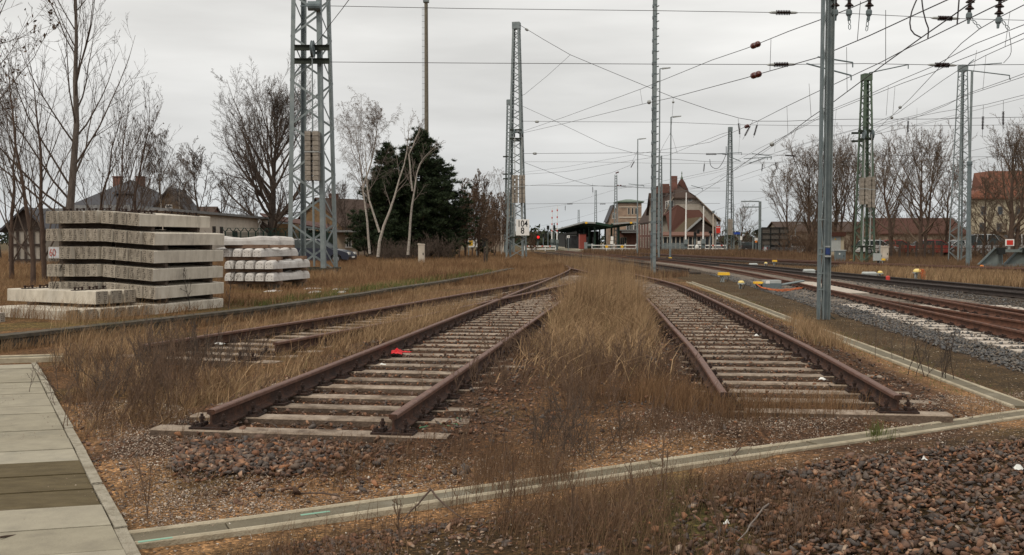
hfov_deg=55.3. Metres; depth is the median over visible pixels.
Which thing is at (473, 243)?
notice board
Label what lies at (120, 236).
concrete sleeper
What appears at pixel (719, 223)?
bare tree
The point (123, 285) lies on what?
concrete sleeper
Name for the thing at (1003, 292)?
railway track
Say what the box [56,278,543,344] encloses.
grass
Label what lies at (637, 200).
lamp post
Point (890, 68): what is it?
steady arm
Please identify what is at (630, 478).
weed stalk
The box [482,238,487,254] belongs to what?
dark box
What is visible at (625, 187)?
wire
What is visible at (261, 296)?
grass
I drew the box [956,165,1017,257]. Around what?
bare tree
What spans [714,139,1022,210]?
wire
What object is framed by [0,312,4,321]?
concrete sleeper
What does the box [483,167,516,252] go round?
birch
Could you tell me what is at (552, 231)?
barrier boom
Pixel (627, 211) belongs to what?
brick tower
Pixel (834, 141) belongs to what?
wire
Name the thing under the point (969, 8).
hanging insulator
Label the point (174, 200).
birch
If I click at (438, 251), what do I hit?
bush
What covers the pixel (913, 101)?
wire
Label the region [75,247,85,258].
concrete sleeper
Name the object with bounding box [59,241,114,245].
spacer timber
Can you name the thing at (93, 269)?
concrete sleeper
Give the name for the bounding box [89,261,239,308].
shrub
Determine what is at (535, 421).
grass
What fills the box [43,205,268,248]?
workshop
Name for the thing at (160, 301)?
spacer timber
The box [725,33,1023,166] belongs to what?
wire
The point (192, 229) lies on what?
spacer timber
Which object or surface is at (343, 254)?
parked car
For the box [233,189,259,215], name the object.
bare tree
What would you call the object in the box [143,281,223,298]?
concrete sleeper
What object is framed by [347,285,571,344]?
ballast
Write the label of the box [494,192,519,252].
scrub tree
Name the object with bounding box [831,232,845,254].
transformer hut
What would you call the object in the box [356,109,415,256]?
birch
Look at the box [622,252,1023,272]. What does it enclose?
railway track
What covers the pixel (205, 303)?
concrete sleeper
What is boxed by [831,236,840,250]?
door
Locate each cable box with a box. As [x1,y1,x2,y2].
[803,269,815,272]
[861,272,876,274]
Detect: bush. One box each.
[357,237,416,260]
[376,238,430,261]
[403,232,462,258]
[718,238,744,249]
[741,229,757,243]
[773,224,811,251]
[790,221,840,253]
[832,221,872,255]
[847,223,893,255]
[876,241,912,257]
[893,222,939,253]
[905,242,945,257]
[923,218,965,254]
[946,239,981,258]
[954,224,1000,254]
[971,237,1020,259]
[997,224,1023,247]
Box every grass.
[0,249,539,281]
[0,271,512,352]
[0,276,432,316]
[0,296,199,323]
[37,303,177,388]
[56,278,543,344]
[59,385,950,506]
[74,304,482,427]
[83,275,577,358]
[181,439,895,554]
[230,268,495,314]
[310,295,491,349]
[429,423,600,515]
[450,252,573,284]
[511,340,675,422]
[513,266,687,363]
[528,251,695,278]
[541,252,677,283]
[553,254,649,316]
[579,247,816,257]
[623,365,889,421]
[647,250,1023,286]
[664,279,1003,417]
[694,286,1020,404]
[782,308,858,351]
[832,262,1023,286]
[864,416,896,441]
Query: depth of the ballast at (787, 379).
13.08 m
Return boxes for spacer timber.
[27,302,58,304]
[59,224,114,228]
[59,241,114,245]
[59,259,114,263]
[61,276,115,280]
[77,303,119,307]
[115,224,154,231]
[116,242,167,249]
[116,260,167,267]
[116,278,168,285]
[142,298,168,302]
[163,227,199,231]
[168,245,211,249]
[178,261,212,265]
[184,278,212,282]
[187,294,212,298]
[225,245,269,247]
[225,257,282,259]
[225,269,282,272]
[226,281,282,284]
[270,245,294,247]
[270,256,306,258]
[283,267,306,270]
[283,279,306,281]
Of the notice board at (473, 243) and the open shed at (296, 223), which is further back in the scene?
the open shed at (296, 223)
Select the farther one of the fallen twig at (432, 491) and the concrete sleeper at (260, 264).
the concrete sleeper at (260, 264)
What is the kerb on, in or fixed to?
on the ground at (1000, 380)
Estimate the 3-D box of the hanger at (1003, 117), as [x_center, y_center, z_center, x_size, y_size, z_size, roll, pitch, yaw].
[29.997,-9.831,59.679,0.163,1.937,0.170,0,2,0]
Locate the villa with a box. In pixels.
[75,176,196,210]
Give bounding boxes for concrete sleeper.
[0,306,79,319]
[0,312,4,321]
[6,305,96,319]
[7,285,107,303]
[25,304,112,317]
[30,284,122,302]
[43,304,125,316]
[46,208,120,223]
[46,229,60,240]
[47,262,115,275]
[48,246,87,258]
[49,281,66,288]
[59,208,129,223]
[59,246,111,258]
[59,303,138,315]
[61,229,71,240]
[61,281,84,288]
[62,264,74,276]
[71,208,143,223]
[72,229,85,240]
[72,303,146,314]
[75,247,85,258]
[75,264,86,276]
[75,281,100,288]
[85,207,158,222]
[85,263,115,275]
[85,281,117,288]
[86,229,100,240]
[86,246,118,258]
[99,285,135,301]
[100,229,174,241]
[101,208,172,223]
[101,246,170,259]
[103,263,176,277]
[103,281,129,288]
[113,230,187,242]
[114,209,185,224]
[115,247,182,260]
[115,263,189,278]
[117,280,183,288]
[120,297,185,304]
[127,210,209,227]
[127,231,205,243]
[128,248,194,261]
[129,265,201,279]
[129,297,199,304]
[130,281,197,297]
[141,249,222,262]
[141,265,222,280]
[142,297,222,314]
[143,232,223,244]
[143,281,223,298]
[223,248,236,256]
[224,236,279,244]
[224,236,293,244]
[224,260,238,268]
[225,272,238,280]
[233,248,246,256]
[235,260,248,268]
[235,272,249,280]
[243,248,280,256]
[245,259,283,268]
[245,272,259,280]
[253,248,297,256]
[255,259,293,268]
[255,270,292,280]
[265,259,309,268]
[265,270,309,280]
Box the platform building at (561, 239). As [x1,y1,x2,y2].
[558,231,598,247]
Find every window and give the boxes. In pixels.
[345,237,351,247]
[997,206,1002,214]
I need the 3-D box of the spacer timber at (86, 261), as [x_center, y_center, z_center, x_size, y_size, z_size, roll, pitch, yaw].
[-8.389,-0.324,19.298,1.144,0.098,0.110,0,2,10]
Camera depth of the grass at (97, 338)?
14.22 m
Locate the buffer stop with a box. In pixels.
[978,239,1023,266]
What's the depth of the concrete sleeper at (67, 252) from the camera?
18.87 m
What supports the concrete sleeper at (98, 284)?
on the spacer timber
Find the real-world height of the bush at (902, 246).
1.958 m
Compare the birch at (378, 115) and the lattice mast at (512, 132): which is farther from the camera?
the lattice mast at (512, 132)
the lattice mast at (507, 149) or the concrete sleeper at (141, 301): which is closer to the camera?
the concrete sleeper at (141, 301)
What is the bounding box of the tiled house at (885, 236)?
[858,218,965,242]
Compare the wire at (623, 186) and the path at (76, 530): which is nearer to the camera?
the path at (76, 530)
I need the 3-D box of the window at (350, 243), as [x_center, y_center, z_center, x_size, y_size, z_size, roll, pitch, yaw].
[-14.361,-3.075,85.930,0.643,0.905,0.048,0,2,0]
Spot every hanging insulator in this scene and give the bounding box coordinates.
[831,0,839,20]
[845,0,853,29]
[865,0,873,30]
[965,0,980,28]
[994,0,1009,29]
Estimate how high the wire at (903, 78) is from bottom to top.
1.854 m
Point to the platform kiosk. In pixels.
(582, 238)
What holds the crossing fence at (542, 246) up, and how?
on the ground at (1000, 380)
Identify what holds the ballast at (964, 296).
on the ground at (1000, 380)
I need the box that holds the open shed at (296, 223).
[260,213,337,243]
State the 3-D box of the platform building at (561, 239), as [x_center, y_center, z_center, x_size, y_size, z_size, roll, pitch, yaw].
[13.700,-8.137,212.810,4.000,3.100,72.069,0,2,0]
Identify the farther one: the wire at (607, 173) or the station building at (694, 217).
the station building at (694, 217)
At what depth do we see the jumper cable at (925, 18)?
19.81 m
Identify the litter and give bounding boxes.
[1014,464,1022,469]
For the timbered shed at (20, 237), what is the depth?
57.94 m
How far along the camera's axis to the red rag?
12.91 m
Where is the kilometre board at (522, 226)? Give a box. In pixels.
[516,219,528,234]
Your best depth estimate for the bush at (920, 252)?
94.58 m
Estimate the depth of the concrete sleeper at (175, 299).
19.66 m
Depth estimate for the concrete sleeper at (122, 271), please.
18.72 m
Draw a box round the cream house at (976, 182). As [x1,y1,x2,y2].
[971,171,1023,253]
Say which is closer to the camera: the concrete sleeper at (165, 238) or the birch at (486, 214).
the concrete sleeper at (165, 238)
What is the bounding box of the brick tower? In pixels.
[613,199,644,247]
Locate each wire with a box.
[314,0,348,44]
[345,6,1023,20]
[358,62,1023,67]
[515,0,1006,173]
[515,167,729,210]
[518,185,766,191]
[520,25,1014,120]
[522,131,729,174]
[523,106,887,161]
[523,152,1011,156]
[524,0,946,132]
[524,162,650,187]
[525,0,869,130]
[535,120,968,125]
[541,153,636,184]
[542,160,786,225]
[549,203,719,204]
[614,162,818,164]
[674,117,954,181]
[695,0,974,195]
[710,24,1023,180]
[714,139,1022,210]
[720,38,1023,176]
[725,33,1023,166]
[741,98,1022,180]
[763,95,1022,168]
[783,76,1023,150]
[876,73,1023,132]
[882,5,1023,124]
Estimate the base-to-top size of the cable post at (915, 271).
0.485 m
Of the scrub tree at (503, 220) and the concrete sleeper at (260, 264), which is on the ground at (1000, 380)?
the scrub tree at (503, 220)
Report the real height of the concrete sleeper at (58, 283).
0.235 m
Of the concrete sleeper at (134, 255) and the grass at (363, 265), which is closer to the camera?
the concrete sleeper at (134, 255)
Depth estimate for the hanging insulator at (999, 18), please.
19.79 m
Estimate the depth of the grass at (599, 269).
19.67 m
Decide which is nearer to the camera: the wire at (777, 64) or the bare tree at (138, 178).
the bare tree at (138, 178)
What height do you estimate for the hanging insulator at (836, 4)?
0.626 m
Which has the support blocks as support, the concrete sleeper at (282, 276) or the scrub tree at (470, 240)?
the concrete sleeper at (282, 276)
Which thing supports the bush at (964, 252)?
on the ground at (1000, 380)
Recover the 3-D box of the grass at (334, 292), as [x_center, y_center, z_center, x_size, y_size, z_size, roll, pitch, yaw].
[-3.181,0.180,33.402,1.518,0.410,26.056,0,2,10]
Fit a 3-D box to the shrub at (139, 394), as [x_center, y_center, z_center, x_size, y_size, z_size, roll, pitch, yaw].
[-3.371,0.891,8.596,1.443,0.753,1.162,0,2,0]
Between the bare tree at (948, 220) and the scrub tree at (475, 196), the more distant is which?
the bare tree at (948, 220)
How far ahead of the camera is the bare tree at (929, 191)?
97.45 m
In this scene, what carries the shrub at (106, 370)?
on the ground at (1000, 380)
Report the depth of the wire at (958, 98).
47.56 m
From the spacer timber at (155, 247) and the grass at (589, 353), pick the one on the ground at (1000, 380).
the grass at (589, 353)
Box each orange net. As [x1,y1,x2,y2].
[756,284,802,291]
[919,269,925,279]
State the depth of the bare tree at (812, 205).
127.87 m
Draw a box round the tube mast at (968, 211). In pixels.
[962,59,1010,265]
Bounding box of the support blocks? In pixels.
[238,282,304,289]
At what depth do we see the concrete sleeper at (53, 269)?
18.92 m
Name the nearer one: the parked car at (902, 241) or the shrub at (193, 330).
the shrub at (193, 330)
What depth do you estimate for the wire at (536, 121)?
74.61 m
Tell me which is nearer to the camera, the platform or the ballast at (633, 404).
the ballast at (633, 404)
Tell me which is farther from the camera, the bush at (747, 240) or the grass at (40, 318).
the bush at (747, 240)
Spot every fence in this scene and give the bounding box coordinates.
[222,228,332,243]
[524,246,555,250]
[663,243,683,250]
[688,245,725,249]
[875,242,1000,258]
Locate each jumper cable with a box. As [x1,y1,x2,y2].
[909,0,920,37]
[921,0,928,37]
[956,0,959,23]
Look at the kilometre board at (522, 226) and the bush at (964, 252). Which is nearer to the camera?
the kilometre board at (522, 226)
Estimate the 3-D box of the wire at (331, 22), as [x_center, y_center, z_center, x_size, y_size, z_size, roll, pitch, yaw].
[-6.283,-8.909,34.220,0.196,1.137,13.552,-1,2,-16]
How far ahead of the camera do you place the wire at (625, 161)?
96.88 m
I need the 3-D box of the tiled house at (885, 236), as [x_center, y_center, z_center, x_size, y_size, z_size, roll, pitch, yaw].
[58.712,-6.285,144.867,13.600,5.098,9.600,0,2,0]
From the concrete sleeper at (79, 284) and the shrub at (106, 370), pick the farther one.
the concrete sleeper at (79, 284)
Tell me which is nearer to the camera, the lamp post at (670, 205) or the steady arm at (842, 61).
the steady arm at (842, 61)
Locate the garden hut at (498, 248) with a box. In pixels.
[476,237,503,252]
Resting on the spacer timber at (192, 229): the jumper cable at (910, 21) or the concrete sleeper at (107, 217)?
the concrete sleeper at (107, 217)
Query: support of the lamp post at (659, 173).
on the ground at (1000, 380)
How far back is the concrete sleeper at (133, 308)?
18.32 m
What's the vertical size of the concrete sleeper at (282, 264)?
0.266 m
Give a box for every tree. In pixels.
[0,0,61,114]
[0,0,157,210]
[0,27,118,284]
[0,29,98,280]
[0,66,83,278]
[45,71,166,210]
[56,70,165,210]
[78,113,155,211]
[99,75,181,211]
[124,178,153,206]
[132,125,193,207]
[165,136,225,211]
[200,52,330,235]
[213,172,245,214]
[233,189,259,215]
[316,184,354,233]
[329,170,362,229]
[342,140,425,257]
[368,126,479,258]
[448,188,472,256]
[458,175,481,256]
[467,169,494,257]
[469,185,486,255]
[475,192,492,254]
[480,192,501,253]
[481,197,505,254]
[485,195,501,251]
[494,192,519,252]
[495,192,512,247]
[527,232,538,250]
[716,212,726,242]
[723,204,763,242]
[758,159,815,237]
[774,129,855,253]
[786,123,874,231]
[793,179,846,249]
[834,145,892,252]
[851,128,936,256]
[856,165,899,239]
[869,120,976,255]
[905,155,978,256]
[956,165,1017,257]
[966,111,1023,258]
[972,123,1023,222]
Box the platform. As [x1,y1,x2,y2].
[549,221,648,251]
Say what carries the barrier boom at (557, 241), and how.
on the ground at (1000, 380)
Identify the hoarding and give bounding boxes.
[761,227,788,251]
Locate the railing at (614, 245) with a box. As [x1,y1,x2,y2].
[592,244,635,249]
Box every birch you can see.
[156,148,201,210]
[334,87,403,253]
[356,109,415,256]
[404,118,444,254]
[474,190,494,247]
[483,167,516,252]
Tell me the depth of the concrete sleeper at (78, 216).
18.80 m
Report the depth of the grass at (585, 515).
5.37 m
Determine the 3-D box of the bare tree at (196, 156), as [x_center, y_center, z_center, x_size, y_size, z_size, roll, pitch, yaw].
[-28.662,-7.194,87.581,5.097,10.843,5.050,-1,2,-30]
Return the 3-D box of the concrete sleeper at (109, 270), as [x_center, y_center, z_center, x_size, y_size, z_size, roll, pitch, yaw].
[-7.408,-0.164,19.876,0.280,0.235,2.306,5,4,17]
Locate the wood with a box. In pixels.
[0,224,964,244]
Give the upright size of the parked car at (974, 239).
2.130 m
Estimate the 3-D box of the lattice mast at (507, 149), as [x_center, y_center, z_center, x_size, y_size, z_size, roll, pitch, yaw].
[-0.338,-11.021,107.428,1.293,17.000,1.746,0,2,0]
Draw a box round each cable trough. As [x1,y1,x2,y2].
[0,353,64,363]
[128,409,1023,549]
[686,281,1023,408]
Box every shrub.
[27,336,172,407]
[44,246,133,303]
[54,331,183,377]
[60,337,219,430]
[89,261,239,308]
[113,310,213,393]
[114,310,271,371]
[122,337,266,395]
[164,328,268,374]
[204,230,228,279]
[419,341,535,392]
[474,317,568,356]
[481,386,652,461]
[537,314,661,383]
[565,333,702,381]
[615,393,754,449]
[868,288,919,359]
[906,325,957,378]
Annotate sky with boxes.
[0,0,1023,242]
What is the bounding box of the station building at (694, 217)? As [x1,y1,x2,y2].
[638,172,720,249]
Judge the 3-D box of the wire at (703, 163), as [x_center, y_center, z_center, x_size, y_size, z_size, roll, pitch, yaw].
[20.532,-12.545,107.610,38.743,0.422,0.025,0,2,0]
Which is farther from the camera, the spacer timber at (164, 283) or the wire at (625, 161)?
the wire at (625, 161)
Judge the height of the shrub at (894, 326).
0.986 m
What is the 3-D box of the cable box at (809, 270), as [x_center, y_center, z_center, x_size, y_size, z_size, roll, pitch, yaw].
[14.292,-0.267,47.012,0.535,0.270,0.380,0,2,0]
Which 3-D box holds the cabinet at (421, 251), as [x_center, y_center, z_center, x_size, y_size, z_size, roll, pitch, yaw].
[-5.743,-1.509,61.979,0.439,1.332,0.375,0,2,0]
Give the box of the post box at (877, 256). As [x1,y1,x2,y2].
[873,238,881,262]
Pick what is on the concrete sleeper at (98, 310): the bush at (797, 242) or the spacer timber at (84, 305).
the spacer timber at (84, 305)
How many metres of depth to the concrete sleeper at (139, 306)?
18.57 m
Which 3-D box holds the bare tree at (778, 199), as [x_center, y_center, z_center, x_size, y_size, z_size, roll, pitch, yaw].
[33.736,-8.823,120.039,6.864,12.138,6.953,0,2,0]
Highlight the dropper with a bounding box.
[885,10,885,62]
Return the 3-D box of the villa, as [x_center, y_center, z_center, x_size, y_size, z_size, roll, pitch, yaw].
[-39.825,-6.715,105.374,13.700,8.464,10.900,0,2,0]
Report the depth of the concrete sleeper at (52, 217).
18.89 m
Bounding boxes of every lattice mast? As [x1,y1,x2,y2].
[288,0,340,273]
[503,99,514,252]
[506,22,526,257]
[594,190,596,230]
[613,175,617,247]
[657,155,662,248]
[722,127,740,250]
[851,73,875,261]
[948,64,971,261]
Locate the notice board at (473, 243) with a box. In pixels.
[468,238,476,255]
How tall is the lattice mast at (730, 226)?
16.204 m
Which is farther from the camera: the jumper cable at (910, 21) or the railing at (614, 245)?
the railing at (614, 245)
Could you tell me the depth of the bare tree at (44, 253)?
33.95 m
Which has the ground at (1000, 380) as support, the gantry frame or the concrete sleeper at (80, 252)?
the gantry frame
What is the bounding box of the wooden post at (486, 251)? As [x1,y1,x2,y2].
[486,242,487,261]
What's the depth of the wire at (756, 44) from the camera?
28.86 m
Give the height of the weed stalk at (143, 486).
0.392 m
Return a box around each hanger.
[981,105,983,137]
[1002,101,1004,124]
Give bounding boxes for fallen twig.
[301,492,339,496]
[403,489,430,520]
[431,489,463,518]
[737,503,768,540]
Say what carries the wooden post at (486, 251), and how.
on the ground at (1000, 380)
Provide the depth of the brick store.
184.84 m
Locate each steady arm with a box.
[806,63,851,79]
[818,56,852,66]
[869,65,908,72]
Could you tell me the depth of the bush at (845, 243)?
107.56 m
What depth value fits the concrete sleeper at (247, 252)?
28.28 m
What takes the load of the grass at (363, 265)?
on the ground at (1000, 380)
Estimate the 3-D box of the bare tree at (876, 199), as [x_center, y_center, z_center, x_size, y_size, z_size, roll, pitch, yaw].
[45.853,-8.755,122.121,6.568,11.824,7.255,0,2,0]
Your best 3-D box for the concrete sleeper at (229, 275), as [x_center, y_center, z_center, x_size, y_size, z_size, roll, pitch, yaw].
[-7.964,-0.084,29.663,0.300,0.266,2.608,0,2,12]
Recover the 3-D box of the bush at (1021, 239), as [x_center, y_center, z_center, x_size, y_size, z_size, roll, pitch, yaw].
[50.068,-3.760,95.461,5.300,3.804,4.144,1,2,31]
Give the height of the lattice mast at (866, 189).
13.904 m
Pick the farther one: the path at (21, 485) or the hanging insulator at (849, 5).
the hanging insulator at (849, 5)
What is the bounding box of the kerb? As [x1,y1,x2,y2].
[31,362,140,554]
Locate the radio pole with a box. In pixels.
[422,0,428,176]
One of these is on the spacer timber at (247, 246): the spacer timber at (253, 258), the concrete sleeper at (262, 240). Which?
the concrete sleeper at (262, 240)
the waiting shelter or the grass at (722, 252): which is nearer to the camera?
the grass at (722, 252)
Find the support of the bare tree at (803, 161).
on the ground at (1000, 380)
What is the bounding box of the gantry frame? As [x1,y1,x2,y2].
[741,201,760,250]
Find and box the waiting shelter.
[564,234,578,247]
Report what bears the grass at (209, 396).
on the ground at (1000, 380)
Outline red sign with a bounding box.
[715,226,719,249]
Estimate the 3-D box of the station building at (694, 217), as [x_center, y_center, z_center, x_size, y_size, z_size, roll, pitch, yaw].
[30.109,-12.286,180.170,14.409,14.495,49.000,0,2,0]
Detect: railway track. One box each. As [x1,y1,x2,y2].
[121,277,586,366]
[154,264,598,443]
[534,252,700,273]
[555,251,1023,353]
[569,268,956,423]
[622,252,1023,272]
[627,256,1023,301]
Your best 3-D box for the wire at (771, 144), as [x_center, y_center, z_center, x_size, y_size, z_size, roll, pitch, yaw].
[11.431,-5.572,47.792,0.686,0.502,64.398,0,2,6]
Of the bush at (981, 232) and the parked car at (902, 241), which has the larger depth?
the bush at (981, 232)
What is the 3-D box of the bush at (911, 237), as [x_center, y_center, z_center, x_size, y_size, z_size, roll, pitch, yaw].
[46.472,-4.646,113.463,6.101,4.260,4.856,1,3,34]
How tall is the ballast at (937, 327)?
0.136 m
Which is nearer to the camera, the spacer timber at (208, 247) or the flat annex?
the spacer timber at (208, 247)
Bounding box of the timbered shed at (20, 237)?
[0,207,58,264]
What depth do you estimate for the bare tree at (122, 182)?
32.85 m
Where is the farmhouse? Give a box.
[297,193,373,232]
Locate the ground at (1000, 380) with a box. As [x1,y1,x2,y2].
[0,242,1023,554]
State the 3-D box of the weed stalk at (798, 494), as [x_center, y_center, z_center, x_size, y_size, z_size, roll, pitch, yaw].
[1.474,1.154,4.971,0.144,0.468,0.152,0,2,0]
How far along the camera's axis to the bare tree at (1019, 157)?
81.74 m
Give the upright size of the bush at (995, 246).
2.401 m
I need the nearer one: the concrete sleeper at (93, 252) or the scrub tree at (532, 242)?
the concrete sleeper at (93, 252)
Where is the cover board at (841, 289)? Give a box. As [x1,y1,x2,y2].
[801,282,868,293]
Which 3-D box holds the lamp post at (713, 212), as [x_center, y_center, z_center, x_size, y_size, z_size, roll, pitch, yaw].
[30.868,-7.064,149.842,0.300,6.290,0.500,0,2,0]
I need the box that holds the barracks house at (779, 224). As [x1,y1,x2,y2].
[767,222,858,251]
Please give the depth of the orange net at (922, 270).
39.86 m
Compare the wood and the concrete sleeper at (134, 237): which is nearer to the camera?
the concrete sleeper at (134, 237)
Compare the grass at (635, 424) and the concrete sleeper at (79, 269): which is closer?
the grass at (635, 424)
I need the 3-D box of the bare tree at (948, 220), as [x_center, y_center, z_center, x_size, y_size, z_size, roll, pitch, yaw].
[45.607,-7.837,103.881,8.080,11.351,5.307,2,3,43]
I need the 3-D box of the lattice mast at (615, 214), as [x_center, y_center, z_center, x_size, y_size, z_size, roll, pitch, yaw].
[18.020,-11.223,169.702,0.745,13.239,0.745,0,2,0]
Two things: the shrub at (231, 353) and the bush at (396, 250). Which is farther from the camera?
the bush at (396, 250)
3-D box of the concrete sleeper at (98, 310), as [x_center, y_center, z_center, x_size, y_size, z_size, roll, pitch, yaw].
[-8.408,0.659,18.300,2.306,0.235,0.280,1,2,27]
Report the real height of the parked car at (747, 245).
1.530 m
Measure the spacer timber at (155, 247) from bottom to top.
0.176 m
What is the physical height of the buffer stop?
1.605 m
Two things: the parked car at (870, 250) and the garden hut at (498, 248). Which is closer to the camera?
the parked car at (870, 250)
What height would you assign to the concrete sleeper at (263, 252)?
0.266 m
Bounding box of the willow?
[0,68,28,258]
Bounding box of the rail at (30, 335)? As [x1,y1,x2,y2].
[0,268,513,349]
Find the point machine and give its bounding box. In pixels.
[760,280,804,287]
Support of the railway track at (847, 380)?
on the ground at (1000, 380)
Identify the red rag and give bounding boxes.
[391,348,402,353]
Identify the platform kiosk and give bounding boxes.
[579,233,585,248]
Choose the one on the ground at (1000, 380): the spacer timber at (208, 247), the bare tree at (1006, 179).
the bare tree at (1006, 179)
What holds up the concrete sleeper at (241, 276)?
on the spacer timber at (258, 282)
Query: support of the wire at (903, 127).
attached to the wire at (526, 29)
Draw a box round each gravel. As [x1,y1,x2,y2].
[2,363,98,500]
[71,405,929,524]
[77,399,299,526]
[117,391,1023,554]
[141,410,1016,536]
[652,291,1023,401]
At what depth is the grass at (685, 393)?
8.80 m
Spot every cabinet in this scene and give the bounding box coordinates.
[418,243,424,261]
[834,249,846,261]
[880,246,888,259]
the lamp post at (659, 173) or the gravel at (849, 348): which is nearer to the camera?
the gravel at (849, 348)
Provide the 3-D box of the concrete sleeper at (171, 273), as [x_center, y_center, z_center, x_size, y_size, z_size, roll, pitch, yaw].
[-6.607,-0.095,19.689,0.280,0.235,2.306,5,4,17]
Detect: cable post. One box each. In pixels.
[717,272,729,281]
[738,281,744,288]
[753,281,762,288]
[913,269,921,278]
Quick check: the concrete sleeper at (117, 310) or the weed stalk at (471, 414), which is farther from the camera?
the concrete sleeper at (117, 310)
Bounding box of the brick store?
[616,230,638,247]
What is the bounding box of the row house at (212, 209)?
[199,206,220,212]
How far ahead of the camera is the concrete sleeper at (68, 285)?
18.93 m
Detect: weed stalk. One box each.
[128,449,155,518]
[141,319,159,374]
[256,372,268,390]
[391,492,403,544]
[460,376,488,456]
[489,419,523,505]
[546,378,582,493]
[563,469,579,544]
[623,459,637,509]
[647,405,680,506]
[706,484,726,539]
[783,459,814,546]
[828,479,868,535]
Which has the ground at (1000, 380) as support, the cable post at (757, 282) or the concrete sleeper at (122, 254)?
the cable post at (757, 282)
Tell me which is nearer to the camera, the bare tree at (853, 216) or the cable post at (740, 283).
the cable post at (740, 283)
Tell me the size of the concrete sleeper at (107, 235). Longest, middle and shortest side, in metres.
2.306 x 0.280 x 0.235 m
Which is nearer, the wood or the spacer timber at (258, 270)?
the spacer timber at (258, 270)
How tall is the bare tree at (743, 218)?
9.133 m
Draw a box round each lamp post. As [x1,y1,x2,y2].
[636,138,645,252]
[658,67,670,256]
[669,116,680,256]
[712,211,714,247]
[740,214,744,245]
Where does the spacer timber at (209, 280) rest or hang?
on the concrete sleeper at (175, 290)
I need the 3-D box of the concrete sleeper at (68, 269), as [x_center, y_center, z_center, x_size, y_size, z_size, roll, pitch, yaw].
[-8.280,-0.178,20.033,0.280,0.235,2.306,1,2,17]
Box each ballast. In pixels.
[166,424,473,500]
[181,289,566,432]
[258,499,657,554]
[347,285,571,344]
[442,336,585,443]
[566,343,667,411]
[613,436,1023,554]
[638,286,971,418]
[709,274,1023,373]
[745,278,1023,356]
[761,272,1023,308]
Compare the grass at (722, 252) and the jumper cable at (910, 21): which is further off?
the grass at (722, 252)
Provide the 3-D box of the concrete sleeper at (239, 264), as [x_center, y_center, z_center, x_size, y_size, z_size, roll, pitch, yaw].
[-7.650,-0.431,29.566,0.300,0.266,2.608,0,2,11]
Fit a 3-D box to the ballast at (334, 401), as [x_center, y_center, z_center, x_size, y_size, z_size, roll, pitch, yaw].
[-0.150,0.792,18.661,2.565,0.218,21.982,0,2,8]
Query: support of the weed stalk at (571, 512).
on the ground at (1000, 380)
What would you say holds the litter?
on the ballast at (909, 537)
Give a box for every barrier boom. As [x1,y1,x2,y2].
[551,208,552,249]
[556,206,558,249]
[684,193,687,249]
[701,206,705,248]
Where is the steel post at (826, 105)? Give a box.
[816,0,834,319]
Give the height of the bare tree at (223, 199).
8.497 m
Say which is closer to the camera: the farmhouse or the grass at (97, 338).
the grass at (97, 338)
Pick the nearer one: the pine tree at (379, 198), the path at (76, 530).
the path at (76, 530)
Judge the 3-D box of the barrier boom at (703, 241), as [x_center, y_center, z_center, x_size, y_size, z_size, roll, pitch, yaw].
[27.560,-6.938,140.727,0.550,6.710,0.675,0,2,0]
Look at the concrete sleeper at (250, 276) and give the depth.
28.23 m
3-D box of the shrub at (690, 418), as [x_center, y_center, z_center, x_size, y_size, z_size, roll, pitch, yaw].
[1.393,1.123,7.816,0.970,0.326,1.236,-1,2,-23]
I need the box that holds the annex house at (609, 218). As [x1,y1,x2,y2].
[603,204,615,247]
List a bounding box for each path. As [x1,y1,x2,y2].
[0,364,125,554]
[0,460,99,510]
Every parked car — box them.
[294,239,356,262]
[738,242,762,249]
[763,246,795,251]
[855,240,896,253]
[883,240,913,253]
[914,240,955,253]
[939,240,965,253]
[971,234,1006,253]
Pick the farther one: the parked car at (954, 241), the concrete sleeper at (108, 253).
the parked car at (954, 241)
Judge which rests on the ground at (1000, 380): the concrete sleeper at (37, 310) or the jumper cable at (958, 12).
the concrete sleeper at (37, 310)
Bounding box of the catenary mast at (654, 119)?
[650,0,658,272]
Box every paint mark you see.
[138,537,172,542]
[300,511,329,515]
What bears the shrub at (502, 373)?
on the ground at (1000, 380)
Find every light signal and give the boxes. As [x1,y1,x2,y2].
[545,226,548,249]
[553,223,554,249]
[694,230,699,248]
[709,231,715,248]
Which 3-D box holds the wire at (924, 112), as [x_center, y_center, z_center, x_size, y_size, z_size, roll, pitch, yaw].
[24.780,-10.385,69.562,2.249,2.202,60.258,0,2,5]
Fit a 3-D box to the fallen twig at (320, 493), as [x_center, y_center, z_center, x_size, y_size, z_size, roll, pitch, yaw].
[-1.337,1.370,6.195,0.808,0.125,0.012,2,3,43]
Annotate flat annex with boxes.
[337,230,371,256]
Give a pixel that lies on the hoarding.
(769, 235)
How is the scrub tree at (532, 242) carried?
on the ground at (1000, 380)
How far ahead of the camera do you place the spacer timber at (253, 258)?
28.45 m
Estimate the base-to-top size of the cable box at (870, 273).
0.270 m

